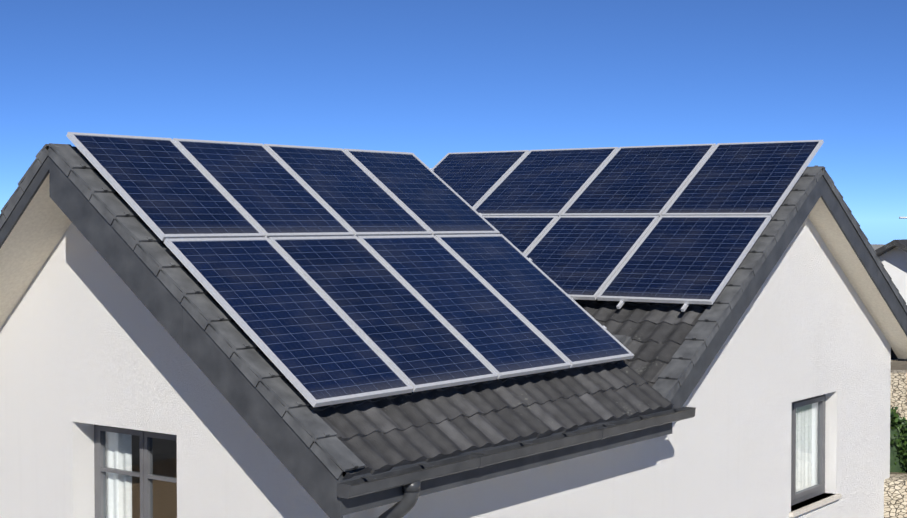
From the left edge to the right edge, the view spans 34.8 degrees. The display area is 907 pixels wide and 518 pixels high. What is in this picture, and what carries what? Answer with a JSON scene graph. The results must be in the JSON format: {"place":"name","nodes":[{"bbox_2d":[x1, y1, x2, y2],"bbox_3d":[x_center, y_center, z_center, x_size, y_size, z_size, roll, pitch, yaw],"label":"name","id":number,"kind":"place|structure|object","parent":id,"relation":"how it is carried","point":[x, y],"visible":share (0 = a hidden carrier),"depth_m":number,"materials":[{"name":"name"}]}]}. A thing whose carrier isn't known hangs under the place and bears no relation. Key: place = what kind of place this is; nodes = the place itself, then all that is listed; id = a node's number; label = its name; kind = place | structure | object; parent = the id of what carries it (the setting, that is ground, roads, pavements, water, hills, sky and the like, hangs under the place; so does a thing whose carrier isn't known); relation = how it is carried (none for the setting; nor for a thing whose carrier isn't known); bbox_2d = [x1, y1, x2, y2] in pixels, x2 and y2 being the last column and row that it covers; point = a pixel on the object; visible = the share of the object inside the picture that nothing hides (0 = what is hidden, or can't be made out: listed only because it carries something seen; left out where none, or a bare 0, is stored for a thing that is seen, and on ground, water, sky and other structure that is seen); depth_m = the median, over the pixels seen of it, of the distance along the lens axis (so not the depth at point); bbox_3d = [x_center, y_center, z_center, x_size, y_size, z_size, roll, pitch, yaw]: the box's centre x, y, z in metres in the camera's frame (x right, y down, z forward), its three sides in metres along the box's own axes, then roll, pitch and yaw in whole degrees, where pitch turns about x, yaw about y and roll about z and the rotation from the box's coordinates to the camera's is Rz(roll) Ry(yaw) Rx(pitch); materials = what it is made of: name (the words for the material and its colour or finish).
{"place":"outdoors","nodes":[
{"label":"outdoors","id":0,"kind":"place"},
{"bbox_2d":[0,0,906,243],"label":"sky","id":1,"kind":"structure","parent":0,"point":[430,80],"materials":[{"name":"blue"}]},
{"bbox_2d":[871,244,885,249],"bbox_3d":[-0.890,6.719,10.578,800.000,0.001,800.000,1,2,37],"label":"ground","id":2,"kind":"structure","parent":0,"point":[875,246],"depth_m":399.17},
{"bbox_2d":[0,223,321,517],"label":"gable wall","id":3,"kind":"structure","parent":2,"relation":"on","point":[87,341],"depth_m":12.56,"materials":[{"name":"paint"}]},
{"bbox_2d":[94,424,176,517],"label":"gable window","id":4,"kind":"structure","parent":3,"relation":"attached to","point":[135,473],"depth_m":12.90,"materials":[{"name":"grey glass"}]},
{"bbox_2d":[322,216,890,517],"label":"front wall","id":5,"kind":"structure","parent":2,"relation":"on","point":[806,327],"depth_m":16.60,"materials":[{"name":"paint"}]},
{"bbox_2d":[789,394,840,517],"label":"front window","id":6,"kind":"structure","parent":5,"relation":"attached to","point":[808,449],"depth_m":18.18,"materials":[{"name":"grey glass"}]},
{"bbox_2d":[884,370,906,517],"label":"stone terrace walls","id":7,"kind":"structure","parent":2,"relation":"on","point":[895,495],"depth_m":19.87,"materials":[{"name":"beige stone"}]},
{"bbox_3d":[0.374,2.814,17.140,5.652,7.455,11.400,1,2,37],"label":"wall","id":8,"kind":"object","parent":2,"relation":"on","visible":0},
{"bbox_2d":[0,174,71,327],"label":"soffit","id":9,"kind":"structure","parent":8,"relation":"attached to","point":[40,228],"depth_m":12.65,"materials":[{"name":"beige paint"}]},
{"bbox_2d":[0,148,671,517],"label":"fascia board","id":10,"kind":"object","parent":9,"relation":"attached to","point":[303,464],"depth_m":11.10,"materials":[{"name":"grey wood"}]},
{"bbox_2d":[0,143,364,478],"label":"verge caps","id":11,"kind":"object","parent":10,"relation":"attached to","point":[331,451],"depth_m":10.98,"materials":[{"name":"grey tile"}]},
{"bbox_2d":[81,154,673,479],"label":"roof front","id":12,"kind":"structure","parent":10,"relation":"on","point":[380,434],"depth_m":11.85,"materials":[{"name":"tile"}]},
{"bbox_2d":[66,132,633,406],"bbox_3d":[-0.715,-0.042,13.028,2.771,2.076,4.630,1,2,37],"label":"solar array","id":13,"kind":"object","parent":12,"relation":"on","point":[324,276],"visible":1,"depth_m":12.56,"materials":[{"name":"glass"}]},
{"bbox_2d":[337,407,695,517],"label":"gutter with downpipe","id":14,"kind":"object","parent":12,"relation":"attached to","point":[409,479],"visible":1,"depth_m":11.29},
{"bbox_2d":[575,299,708,386],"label":"roof","id":15,"kind":"structure","parent":8,"relation":"on","point":[657,333],"depth_m":15.27,"materials":[{"name":"tile"}]},
{"bbox_2d":[613,335,631,346],"bbox_3d":[1.691,0.906,15.129,0.240,0.217,0.287,1,2,37],"label":"roof tile","id":16,"kind":"object","parent":15,"relation":"on","point":[625,340],"visible":0.17,"depth_m":15.11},
{"bbox_2d":[432,140,823,311],"bbox_3d":[1.300,-0.481,17.839,5.612,1.924,3.051,1,2,37],"label":"solar array","id":17,"kind":"object","parent":15,"relation":"on","point":[685,224],"visible":0.65,"depth_m":17.27,"materials":[{"name":"glass"}]},
{"bbox_2d":[808,197,906,360],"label":"soffit","id":18,"kind":"structure","parent":8,"relation":"attached to","point":[826,226],"depth_m":18.55,"materials":[{"name":"beige paint"}]},
{"bbox_2d":[671,171,906,407],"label":"bargeboard","id":19,"kind":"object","parent":18,"relation":"attached to","point":[823,190],"depth_m":16.48,"materials":[{"name":"grey wood"}]},
{"bbox_2d":[652,165,906,401],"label":"verge caps","id":20,"kind":"object","parent":19,"relation":"attached to","point":[676,371],"depth_m":15.54,"materials":[{"name":"grey tile"}]},
{"bbox_2d":[875,239,906,304],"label":"neighbour house","id":21,"kind":"structure","parent":0,"point":[892,256],"depth_m":38.09,"materials":[{"name":"paint"}]},
{"bbox_2d":[890,361,906,473],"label":"terrace","id":22,"kind":"structure","parent":0,"point":[898,365],"depth_m":35.83,"materials":[{"name":"stone"}]},
{"bbox_2d":[890,405,906,472],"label":"hedge","id":23,"kind":"object","parent":22,"relation":"on","point":[898,443],"visible":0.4,"depth_m":20.78,"materials":[{"name":"green plant"}]}
]}

